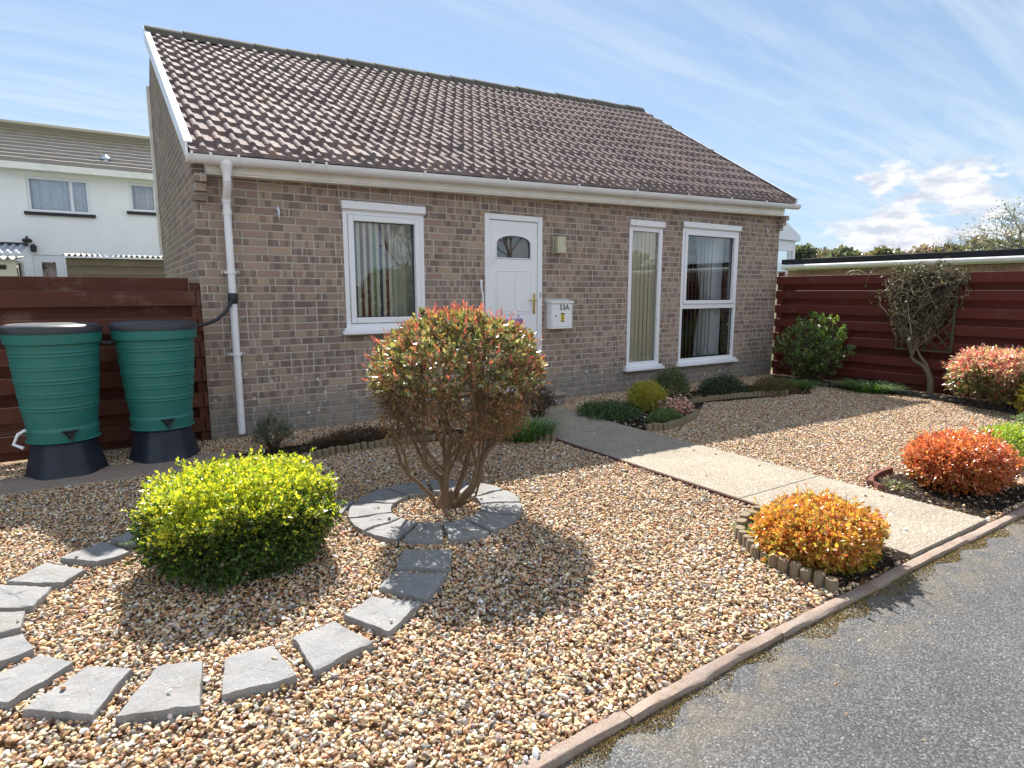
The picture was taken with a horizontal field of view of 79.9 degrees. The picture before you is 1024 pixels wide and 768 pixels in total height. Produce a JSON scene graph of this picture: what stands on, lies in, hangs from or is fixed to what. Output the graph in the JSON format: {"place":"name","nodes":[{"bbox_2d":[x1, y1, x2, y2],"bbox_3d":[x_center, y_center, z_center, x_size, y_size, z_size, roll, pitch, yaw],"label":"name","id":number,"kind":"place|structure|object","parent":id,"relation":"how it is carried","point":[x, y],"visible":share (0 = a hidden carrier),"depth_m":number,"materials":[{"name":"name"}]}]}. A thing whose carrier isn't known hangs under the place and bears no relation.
{"place":"outdoors","nodes":[
{"label":"outdoors","id":0,"kind":"place"},
{"bbox_2d":[0,119,163,276],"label":"white house","id":1,"kind":"structure","parent":0,"point":[63,189],"depth_m":18.12,"materials":[{"name":"white paint"}]},
{"bbox_2d":[32,255,65,276],"bbox_3d":[-13.460,-2.553,17.924,0.733,2.389,0.070,-6,10,-33],"label":"back door","id":2,"kind":"structure","parent":1,"relation":"in","point":[37,259],"depth_m":17.73,"materials":[{"name":"white plastic"}]},
{"bbox_2d":[24,176,95,217],"bbox_3d":[-13.136,-5.410,17.754,1.676,1.073,0.329,-6,10,-33],"label":"window","id":3,"kind":"structure","parent":1,"relation":"in","point":[47,196],"depth_m":17.80,"materials":[{"name":"white plastic"}]},
{"bbox_2d":[127,183,155,215],"bbox_3d":[-11.377,-5.683,18.868,0.920,0.936,0.329,-6,10,-33],"label":"window","id":4,"kind":"structure","parent":1,"relation":"in","point":[142,196],"depth_m":18.90,"materials":[{"name":"white plastic"}]},
{"bbox_2d":[0,370,1023,767],"bbox_3d":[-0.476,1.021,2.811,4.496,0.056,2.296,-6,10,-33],"label":"gravel","id":5,"kind":"structure","parent":0,"point":[314,760],"depth_m":2.54,"materials":[{"name":"beige gravel"}]},
{"bbox_2d":[0,611,25,638],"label":"stepping slab","id":6,"kind":"structure","parent":5,"relation":"on","point":[10,626],"depth_m":2.61,"materials":[{"name":"stone"}]},
{"bbox_2d":[0,634,34,670],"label":"stepping slab","id":7,"kind":"object","parent":5,"relation":"on","point":[16,649],"depth_m":2.42,"materials":[{"name":"stone"}]},
{"bbox_2d":[0,585,51,614],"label":"stepping slab","id":8,"kind":"object","parent":5,"relation":"on","point":[27,599],"depth_m":2.83,"materials":[{"name":"stone"}]},
{"bbox_2d":[0,655,73,715],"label":"stepping slab","id":9,"kind":"object","parent":5,"relation":"on","point":[25,681],"depth_m":2.24,"materials":[{"name":"stone"}]},
{"bbox_2d":[7,563,86,591],"bbox_3d":[-2.309,0.978,3.070,0.286,0.064,0.217,1,9,9],"label":"stepping slab","id":10,"kind":"object","parent":5,"relation":"on","point":[52,575],"depth_m":3.04,"materials":[{"name":"stone"}]},
{"bbox_2d":[24,437,108,480],"bbox_3d":[-3.589,0.572,4.926,0.580,0.294,0.528,-6,10,-33],"label":"butt stand","id":11,"kind":"object","parent":5,"relation":"on","point":[65,460],"visible":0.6,"depth_m":4.75,"materials":[{"name":"black plastic"}]},
{"bbox_2d":[0,322,102,444],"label":"water butt","id":12,"kind":"object","parent":11,"relation":"on","point":[54,369],"visible":1,"depth_m":4.64,"materials":[{"name":"green plastic"}]},
{"bbox_2d":[12,429,26,449],"bbox_3d":[-3.719,0.418,4.620,0.083,0.151,0.068,-1,9,-6],"label":"spout pipe","id":13,"kind":"object","parent":12,"relation":"attached to","point":[17,437],"visible":1,"depth_m":4.61,"materials":[{"name":"white plastic"}]},
{"bbox_2d":[22,667,132,726],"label":"stepping slab","id":14,"kind":"structure","parent":5,"relation":"on","point":[88,693],"depth_m":2.13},
{"bbox_2d":[59,542,129,570],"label":"stepping slab","id":15,"kind":"structure","parent":5,"relation":"on","point":[101,554],"depth_m":3.28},
{"bbox_2d":[0,450,238,495],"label":"paved strip","id":16,"kind":"object","parent":5,"relation":"on","point":[12,486],"visible":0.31,"depth_m":4.80,"materials":[{"name":"concrete"}]},
{"bbox_2d":[111,530,137,552],"bbox_3d":[-2.189,0.910,3.521,0.227,0.063,0.144,6,10,33],"label":"stepping slab","id":17,"kind":"object","parent":5,"relation":"on","point":[122,538],"depth_m":3.48,"materials":[{"name":"stone"}]},
{"bbox_2d":[115,661,203,728],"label":"stepping slab","id":18,"kind":"structure","parent":5,"relation":"on","point":[150,700],"depth_m":2.14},
{"bbox_2d":[128,425,200,463],"bbox_3d":[-3.055,0.505,5.375,0.580,0.294,0.528,-6,10,-33],"label":"butt stand","id":19,"kind":"object","parent":5,"relation":"on","point":[150,447],"visible":0.63,"depth_m":5.20,"materials":[{"name":"black plastic"}]},
{"bbox_2d":[108,319,197,430],"bbox_3d":[-3.055,-0.093,5.286,0.657,0.913,0.656,-6,10,-33],"label":"water butt","id":20,"kind":"object","parent":19,"relation":"on","point":[155,358],"visible":1,"depth_m":5.08,"materials":[{"name":"green plastic"}]},
{"bbox_2d":[119,445,348,601],"bbox_3d":[-1.458,0.678,3.256,1.088,0.660,1.036,-6,10,-33],"label":"lime bush","id":21,"kind":"object","parent":5,"relation":"on","point":[189,520],"visible":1,"depth_m":2.97,"materials":[{"name":"green plant"}]},
{"bbox_2d":[222,646,297,704],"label":"stepping slab","id":22,"kind":"structure","parent":5,"relation":"on","point":[249,672],"depth_m":2.26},
{"bbox_2d":[293,621,373,681],"bbox_3d":[-0.745,1.068,2.473,0.269,0.064,0.262,8,12,43],"label":"stepping slab","id":23,"kind":"object","parent":5,"relation":"on","point":[327,647],"depth_m":2.44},
{"bbox_2d":[333,500,354,519],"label":"stepping slab","id":24,"kind":"structure","parent":5,"relation":"on","point":[347,506],"depth_m":4.04,"materials":[{"name":"stone"}]},
{"bbox_2d":[232,427,508,459],"bbox_3d":[-1.180,0.553,5.871,3.046,0.025,0.859,-3,9,-19],"label":"soil bed","id":25,"kind":"object","parent":5,"relation":"on","point":[289,451],"visible":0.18,"depth_m":5.62,"materials":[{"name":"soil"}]},
{"bbox_2d":[247,409,297,450],"bbox_3d":[-2.191,0.418,5.550,0.444,0.404,0.391,-6,10,-33],"label":"rosemary","id":26,"kind":"object","parent":25,"relation":"on","point":[264,434],"visible":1,"depth_m":5.51,"materials":[{"name":"green plant"}]},
{"bbox_2d":[302,419,406,449],"bbox_3d":[-1.448,0.472,5.787,1.073,0.285,0.484,-6,10,-33],"label":"heather","id":27,"kind":"object","parent":25,"relation":"on","point":[361,431],"visible":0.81,"depth_m":5.71,"materials":[{"name":"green plant"}]},
{"bbox_2d":[499,415,569,443],"bbox_3d":[0.123,0.450,6.024,1.117,0.190,0.877,-6,10,-33],"label":"grass clump","id":28,"kind":"object","parent":25,"relation":"on","point":[538,427],"visible":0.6,"depth_m":5.92,"materials":[{"name":"green plant"}]},
{"bbox_2d":[520,380,556,417],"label":"twiggy shrub","id":29,"kind":"object","parent":25,"relation":"on","point":[546,398],"visible":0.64,"depth_m":6.95,"materials":[{"name":"brown plant"}]},
{"bbox_2d":[348,503,393,523],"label":"wedge slab","id":30,"kind":"structure","parent":5,"relation":"on","point":[359,510],"depth_m":3.96,"materials":[{"name":"concrete"}]},
{"bbox_2d":[350,513,399,536],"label":"wedge slab","id":31,"kind":"structure","parent":5,"relation":"on","point":[362,525],"depth_m":3.76,"materials":[{"name":"concrete"}]},
{"bbox_2d":[356,488,407,507],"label":"wedge slab","id":32,"kind":"structure","parent":5,"relation":"on","point":[385,496],"depth_m":4.20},
{"bbox_2d":[209,433,555,463],"bbox_3d":[-1.081,0.599,5.617,3.052,0.152,0.443,-3,9,-18],"label":"log edging","id":33,"kind":"object","parent":5,"relation":"on","point":[382,443],"visible":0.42,"depth_m":5.57,"materials":[{"name":"wood"}]},
{"bbox_2d":[344,596,421,640],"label":"stepping slab","id":34,"kind":"structure","parent":5,"relation":"on","point":[375,614],"depth_m":2.68,"materials":[{"name":"stone"}]},
{"bbox_2d":[366,518,416,546],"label":"wedge slab","id":35,"kind":"structure","parent":5,"relation":"on","point":[397,531],"depth_m":3.61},
{"bbox_2d":[388,480,429,502],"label":"wedge slab","id":36,"kind":"structure","parent":5,"relation":"on","point":[412,490],"depth_m":4.38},
{"bbox_2d":[379,573,446,608],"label":"stepping slab","id":37,"kind":"structure","parent":5,"relation":"on","point":[424,587],"depth_m":2.94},
{"bbox_2d":[402,522,442,547],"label":"wedge slab","id":38,"kind":"structure","parent":5,"relation":"on","point":[429,533],"depth_m":3.54,"materials":[{"name":"concrete"}]},
{"bbox_2d":[397,549,452,575],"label":"stepping slab","id":39,"kind":"structure","parent":5,"relation":"on","point":[424,561],"depth_m":3.21,"materials":[{"name":"stone"}]},
{"bbox_2d":[430,480,468,496],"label":"wedge slab","id":40,"kind":"structure","parent":5,"relation":"on","point":[436,485],"depth_m":4.47,"materials":[{"name":"stone"}]},
{"bbox_2d":[359,300,550,512],"bbox_3d":[-0.352,0.161,4.039,1.271,1.431,1.212,-6,10,-33],"label":"clipped tree","id":41,"kind":"object","parent":5,"relation":"on","point":[478,331],"visible":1,"depth_m":3.76,"materials":[{"name":"green plant"}]},
{"bbox_2d":[443,518,488,546],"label":"wedge slab","id":42,"kind":"structure","parent":5,"relation":"on","point":[457,531],"depth_m":3.60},
{"bbox_2d":[459,483,502,502],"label":"wedge slab","id":43,"kind":"structure","parent":5,"relation":"on","point":[484,489],"depth_m":4.37,"materials":[{"name":"stone"}]},
{"bbox_2d":[465,512,516,536],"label":"wedge slab","id":44,"kind":"structure","parent":5,"relation":"on","point":[493,523],"depth_m":3.77,"materials":[{"name":"concrete"}]},
{"bbox_2d":[474,490,520,505],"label":"wedge slab","id":45,"kind":"structure","parent":5,"relation":"on","point":[505,496],"depth_m":4.19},
{"bbox_2d":[479,503,521,522],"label":"wedge slab","id":46,"kind":"structure","parent":5,"relation":"on","point":[513,509],"depth_m":3.98,"materials":[{"name":"concrete"}]},
{"bbox_2d":[0,374,1023,586],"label":"gravel","id":47,"kind":"structure","parent":5,"relation":"on","point":[858,413],"depth_m":4.96,"materials":[{"name":"beige gravel"}]},
{"bbox_2d":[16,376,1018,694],"bbox_3d":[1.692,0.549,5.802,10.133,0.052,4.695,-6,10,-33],"label":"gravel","id":48,"kind":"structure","parent":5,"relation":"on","point":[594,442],"depth_m":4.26,"materials":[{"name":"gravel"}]},
{"bbox_2d":[480,389,566,412],"bbox_3d":[0.117,0.239,7.674,1.160,0.215,0.373,-6,10,-33],"label":"doorstep","id":49,"kind":"object","parent":5,"relation":"on","point":[560,395],"visible":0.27,"depth_m":7.79,"materials":[{"name":"grey concrete"}]},
{"bbox_2d":[556,439,758,507],"bbox_3d":[1.035,0.707,5.048,0.019,0.072,2.350,-6,10,-33],"label":"path edging","id":50,"kind":"object","parent":5,"relation":"on","point":[695,486],"visible":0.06,"depth_m":4.75,"materials":[{"name":"concrete"}]},
{"bbox_2d":[589,383,810,430],"bbox_3d":[2.696,0.195,8.255,4.508,0.026,1.398,-7,11,-40],"label":"soil bed","id":51,"kind":"object","parent":5,"relation":"on","point":[639,421],"visible":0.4,"depth_m":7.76,"materials":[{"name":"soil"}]},
{"bbox_2d":[574,398,645,422],"bbox_3d":[1.138,0.278,7.096,0.845,0.284,0.824,1,9,6],"label":"ground cover","id":52,"kind":"object","parent":51,"relation":"on","point":[618,407],"visible":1,"depth_m":6.96,"materials":[{"name":"green plant"}]},
{"bbox_2d":[625,378,670,412],"bbox_3d":[1.598,0.160,7.287,0.550,0.435,0.502,-6,10,-33],"label":"golden shrub","id":53,"kind":"object","parent":51,"relation":"on","point":[641,391],"visible":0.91,"depth_m":7.20,"materials":[{"name":"yellow plant"}]},
{"bbox_2d":[643,404,686,423],"bbox_3d":[1.690,0.335,6.720,0.511,0.235,0.396,-6,10,-33],"label":"green mound","id":54,"kind":"object","parent":51,"relation":"on","point":[666,413],"visible":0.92,"depth_m":6.67,"materials":[{"name":"green plant"}]},
{"bbox_2d":[646,363,690,397],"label":"green bush","id":55,"kind":"object","parent":51,"relation":"on","point":[676,382],"visible":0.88,"depth_m":8.06,"materials":[{"name":"green plant"}]},
{"bbox_2d":[658,394,694,414],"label":"pink flowers","id":56,"kind":"object","parent":51,"relation":"on","point":[680,404],"visible":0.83,"depth_m":7.05,"materials":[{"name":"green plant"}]},
{"bbox_2d":[694,370,749,395],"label":"dark shrub","id":57,"kind":"object","parent":51,"relation":"on","point":[722,383],"visible":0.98,"depth_m":8.43,"materials":[{"name":"green plant"}]},
{"bbox_2d":[743,375,798,395],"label":"heather","id":58,"kind":"object","parent":51,"relation":"on","point":[780,385],"visible":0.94,"depth_m":8.59,"materials":[{"name":"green plant"}]},
{"bbox_2d":[776,377,824,388],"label":"grass clump","id":59,"kind":"object","parent":51,"relation":"on","point":[802,384],"visible":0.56,"depth_m":9.18,"materials":[{"name":"green plant"}]},
{"bbox_2d":[646,390,787,431],"bbox_3d":[2.437,0.291,7.597,3.294,0.152,0.654,-8,12,-43],"label":"log edging","id":60,"kind":"object","parent":5,"relation":"on","point":[684,420],"visible":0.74,"depth_m":7.84,"materials":[{"name":"wood"}]},
{"bbox_2d":[734,505,838,596],"bbox_3d":[1.449,0.923,3.462,0.322,0.152,1.053,1,9,4],"label":"log edging","id":61,"kind":"object","parent":5,"relation":"on","point":[782,564],"visible":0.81,"depth_m":3.14,"materials":[{"name":"wood"}]},
{"bbox_2d":[749,521,909,590],"bbox_3d":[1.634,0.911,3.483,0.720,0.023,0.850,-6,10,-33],"label":"soil bed","id":62,"kind":"object","parent":5,"relation":"on","point":[887,562],"visible":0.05,"depth_m":3.19,"materials":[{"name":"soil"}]},
{"bbox_2d":[746,482,891,576],"bbox_3d":[1.675,0.806,3.338,0.806,0.438,0.701,-6,10,-33],"label":"orange shrub","id":63,"kind":"object","parent":62,"relation":"on","point":[823,531],"visible":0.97,"depth_m":3.17,"materials":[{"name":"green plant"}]},
{"bbox_2d":[866,466,892,490],"bbox_3d":[2.820,0.732,4.702,0.140,0.085,0.618,6,11,36],"label":"edging tile","id":64,"kind":"object","parent":5,"relation":"on","point":[878,474],"visible":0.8,"depth_m":4.68,"materials":[{"name":"ceramic"}]},
{"bbox_2d":[772,375,1015,410],"bbox_3d":[5.457,0.179,8.356,1.100,0.025,4.950,-6,10,-33],"label":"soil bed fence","id":65,"kind":"object","parent":5,"relation":"on","point":[893,393],"visible":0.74,"depth_m":8.36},
{"bbox_2d":[773,310,856,382],"bbox_3d":[4.743,-0.588,9.650,1.184,1.173,1.205,3,9,22],"label":"green shrub","id":66,"kind":"object","parent":65,"relation":"on","point":[819,360],"visible":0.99,"depth_m":9.51,"materials":[{"name":"green plant"}]},
{"bbox_2d":[828,377,918,394],"bbox_3d":[5.140,0.039,8.878,1.156,0.153,1.318,-6,10,-33],"label":"grass clump","id":67,"kind":"object","parent":65,"relation":"on","point":[858,386],"visible":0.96,"depth_m":8.81,"materials":[{"name":"green plant"}]},
{"bbox_2d":[864,257,973,394],"bbox_3d":[5.640,-0.795,8.625,0.820,1.937,1.414,-6,10,-33],"label":"tree","id":68,"kind":"object","parent":65,"relation":"on","point":[923,306],"visible":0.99,"depth_m":8.48,"materials":[{"name":"grey plant"}]},
{"bbox_2d":[941,342,1023,407],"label":"pieris shrub","id":69,"kind":"object","parent":65,"relation":"on","point":[971,369],"visible":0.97,"depth_m":7.27,"materials":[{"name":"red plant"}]},
{"bbox_2d":[1007,383,1023,413],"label":"yellow shrub","id":70,"kind":"object","parent":65,"relation":"on","point":[1019,406],"visible":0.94,"depth_m":6.93,"materials":[{"name":"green plant"}]},
{"bbox_2d":[798,380,1023,414],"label":"stone edging","id":71,"kind":"object","parent":5,"relation":"on","point":[986,406],"visible":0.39,"depth_m":8.02,"materials":[{"name":"stone"}]},
{"bbox_2d":[876,473,1023,518],"bbox_3d":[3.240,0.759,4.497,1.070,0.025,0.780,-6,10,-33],"label":"soil bed","id":72,"kind":"object","parent":5,"relation":"on","point":[986,506],"visible":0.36,"depth_m":4.28,"materials":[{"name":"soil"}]},
{"bbox_2d":[899,417,1023,498],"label":"red shrub","id":73,"kind":"object","parent":72,"relation":"on","point":[964,461],"visible":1,"depth_m":4.31,"materials":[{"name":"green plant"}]},
{"bbox_2d":[978,420,1023,469],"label":"lime shrub","id":74,"kind":"object","parent":5,"relation":"on","point":[1012,434],"visible":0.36,"depth_m":5.02,"materials":[{"name":"green plant"}]},
{"bbox_2d":[1008,412,1023,426],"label":"variegated plant","id":75,"kind":"object","parent":5,"relation":"on","point":[1020,418],"visible":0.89,"depth_m":6.59,"materials":[{"name":"green plant"}]},
{"bbox_2d":[0,0,1023,270],"label":"sky","id":76,"kind":"structure","parent":0,"point":[891,123],"materials":[{"name":"blue"}]},
{"bbox_2d":[507,407,986,559],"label":"path","id":77,"kind":"structure","parent":0,"point":[928,526],"depth_m":4.71,"materials":[{"name":"concrete"}]},
{"bbox_2d":[771,302,776,369],"bbox_3d":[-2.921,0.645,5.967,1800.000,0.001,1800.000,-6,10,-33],"label":"ground","id":78,"kind":"structure","parent":0,"point":[774,317],"depth_m":36.99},
{"bbox_2d":[0,242,27,275],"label":"outbuilding","id":79,"kind":"structure","parent":78,"relation":"on","point":[12,267],"depth_m":14.45,"materials":[{"name":"paint"}]},
{"bbox_2d":[0,276,210,462],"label":"board fence","id":80,"kind":"object","parent":78,"relation":"on","point":[104,302],"visible":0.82,"depth_m":5.42,"materials":[{"name":"brown wood"}]},
{"bbox_2d":[62,253,164,277],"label":"timber shed","id":81,"kind":"structure","parent":78,"relation":"on","point":[105,267],"depth_m":14.07,"materials":[{"name":"wood"}]},
{"bbox_2d":[143,25,801,441],"bbox_3d":[-0.241,-2.613,9.644,9.117,5.371,4.569,-6,10,-33],"label":"bungalow","id":82,"kind":"object","parent":78,"relation":"on","point":[397,195],"visible":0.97,"depth_m":7.50,"materials":[{"name":"brown brick"}]},
{"bbox_2d":[220,160,245,433],"bbox_3d":[-2.626,-0.772,5.782,0.155,2.557,0.272,-6,10,-33],"label":"downpipe","id":83,"kind":"object","parent":82,"relation":"attached to","point":[226,166],"visible":0.98,"depth_m":5.78,"materials":[{"name":"plastic"}]},
{"bbox_2d":[198,299,233,327],"bbox_3d":[-2.747,-0.654,5.652,0.039,0.255,0.396,6,10,34],"label":"hose","id":84,"kind":"object","parent":83,"relation":"attached to","point":[224,312],"visible":0.84,"depth_m":5.68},
{"bbox_2d":[340,200,425,334],"bbox_3d":[-1.419,-1.263,6.752,1.036,1.390,0.312,-6,10,-33],"label":"window","id":85,"kind":"structure","parent":82,"relation":"in","point":[383,243],"depth_m":6.73,"materials":[{"name":"white plastic"}]},
{"bbox_2d":[490,220,536,389],"bbox_3d":[0.009,-0.974,7.692,0.704,2.080,0.177,-6,10,-33],"label":"front door","id":86,"kind":"structure","parent":82,"relation":"in","point":[513,275],"depth_m":7.63,"materials":[{"name":"white plastic"}]},
{"bbox_2d":[551,236,565,253],"bbox_3d":[0.597,-1.779,7.849,0.170,0.225,0.104,-6,10,-33],"label":"wall lamp","id":87,"kind":"object","parent":82,"relation":"attached to","point":[558,244],"visible":1,"depth_m":7.82,"materials":[{"name":"metal"}]},
{"bbox_2d":[546,300,573,328],"bbox_3d":[0.623,-0.910,7.976,0.360,0.376,0.138,-6,10,-33],"label":"letter box","id":88,"kind":"object","parent":82,"relation":"attached to","point":[558,314],"visible":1,"depth_m":7.92,"materials":[{"name":"paint"}]},
{"bbox_2d":[553,304,570,326],"bbox_3d":[0.652,-0.890,7.935,0.300,0.290,0.016,-6,10,-33],"label":"door","id":89,"kind":"structure","parent":88,"relation":"in","point":[557,322],"depth_m":7.92,"materials":[{"name":"paint"}]},
{"bbox_2d":[623,219,665,371],"bbox_3d":[1.923,-1.266,8.866,0.787,2.134,0.176,-6,10,-33],"label":"window","id":90,"kind":"structure","parent":82,"relation":"in","point":[639,352],"depth_m":8.94,"materials":[{"name":"white plastic"}]},
{"bbox_2d":[675,221,741,366],"bbox_3d":[3.039,-1.411,9.699,1.420,2.173,0.378,-6,10,-33],"label":"window","id":91,"kind":"structure","parent":82,"relation":"in","point":[709,237],"depth_m":9.82,"materials":[{"name":"white plastic"}]},
{"bbox_2d":[514,507,1023,767],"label":"kerb","id":92,"kind":"structure","parent":78,"relation":"on","point":[576,744],"depth_m":2.40,"materials":[{"name":"concrete"}]},
{"bbox_2d":[772,223,800,345],"bbox_3d":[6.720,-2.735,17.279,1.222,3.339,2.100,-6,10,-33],"label":"house","id":93,"kind":"structure","parent":78,"relation":"on","point":[789,236],"depth_m":16.34,"materials":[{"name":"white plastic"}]},
{"bbox_2d":[786,243,817,258],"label":"tree","id":94,"kind":"object","parent":78,"relation":"on","point":[805,251],"visible":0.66,"depth_m":74.54,"materials":[{"name":"green plant"}]},
{"bbox_2d":[812,247,829,256],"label":"tree","id":95,"kind":"object","parent":78,"relation":"on","point":[823,252],"visible":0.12,"depth_m":81.78,"materials":[{"name":"green plant"}]},
{"bbox_2d":[824,244,861,268],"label":"tree","id":96,"kind":"object","parent":78,"relation":"on","point":[841,250],"visible":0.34,"depth_m":62.68,"materials":[{"name":"green plant"}]},
{"bbox_2d":[866,245,895,255],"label":"tree","id":97,"kind":"object","parent":78,"relation":"on","point":[885,250],"visible":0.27,"depth_m":62.27,"materials":[{"name":"green plant"}]},
{"bbox_2d":[771,271,1023,402],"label":"board fence","id":98,"kind":"object","parent":78,"relation":"on","point":[991,313],"visible":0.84,"depth_m":9.12,"materials":[{"name":"brown wood"}]},
{"bbox_2d":[895,279,958,352],"bbox_3d":[5.803,-0.961,8.574,0.032,1.004,0.724,-6,10,-33],"label":"trellis","id":99,"kind":"object","parent":98,"relation":"attached to","point":[951,334],"visible":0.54,"depth_m":8.40,"materials":[{"name":"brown wood"}]},
{"bbox_2d":[907,243,939,253],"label":"tree","id":100,"kind":"object","parent":78,"relation":"on","point":[923,247],"visible":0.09,"depth_m":65.26,"materials":[{"name":"green plant"}]},
{"bbox_2d":[925,229,974,252],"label":"bare tree","id":101,"kind":"object","parent":78,"relation":"on","point":[941,248],"visible":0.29,"depth_m":63.45,"materials":[{"name":"grey plant"}]},
{"bbox_2d":[932,242,970,251],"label":"tree","id":102,"kind":"object","parent":78,"relation":"on","point":[948,248],"visible":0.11,"depth_m":63.38,"materials":[{"name":"green plant"}]},
{"bbox_2d":[960,233,995,250],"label":"tree","id":103,"kind":"object","parent":78,"relation":"on","point":[980,240],"visible":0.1,"depth_m":75.05,"materials":[{"name":"green plant"}]},
{"bbox_2d":[949,194,1023,250],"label":"tall tree","id":104,"kind":"object","parent":78,"relation":"on","point":[1020,230],"visible":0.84,"depth_m":32.50,"materials":[{"name":"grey plant"}]},
{"bbox_2d":[984,234,1023,249],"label":"tree","id":105,"kind":"object","parent":78,"relation":"on","point":[1002,241],"visible":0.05,"depth_m":57.02,"materials":[{"name":"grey plant"}]},
{"bbox_2d":[557,519,1023,767],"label":"road","id":106,"kind":"structure","parent":0,"point":[963,673],"depth_m":2.24,"materials":[{"name":"grey asphalt"}]},
{"bbox_2d":[562,516,1023,767],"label":"moss","id":107,"kind":"object","parent":106,"relation":"on","point":[631,727],"visible":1,"depth_m":2.61,"materials":[{"name":"plant"}]},
{"bbox_2d":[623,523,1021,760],"bbox_3d":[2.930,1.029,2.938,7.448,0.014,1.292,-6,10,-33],"label":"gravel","id":108,"kind":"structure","parent":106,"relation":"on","point":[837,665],"depth_m":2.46,"materials":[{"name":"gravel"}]},
{"bbox_2d":[781,248,1023,275],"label":"garage","id":109,"kind":"structure","parent":0,"point":[995,260],"depth_m":13.23,"materials":[{"name":"plastic"}]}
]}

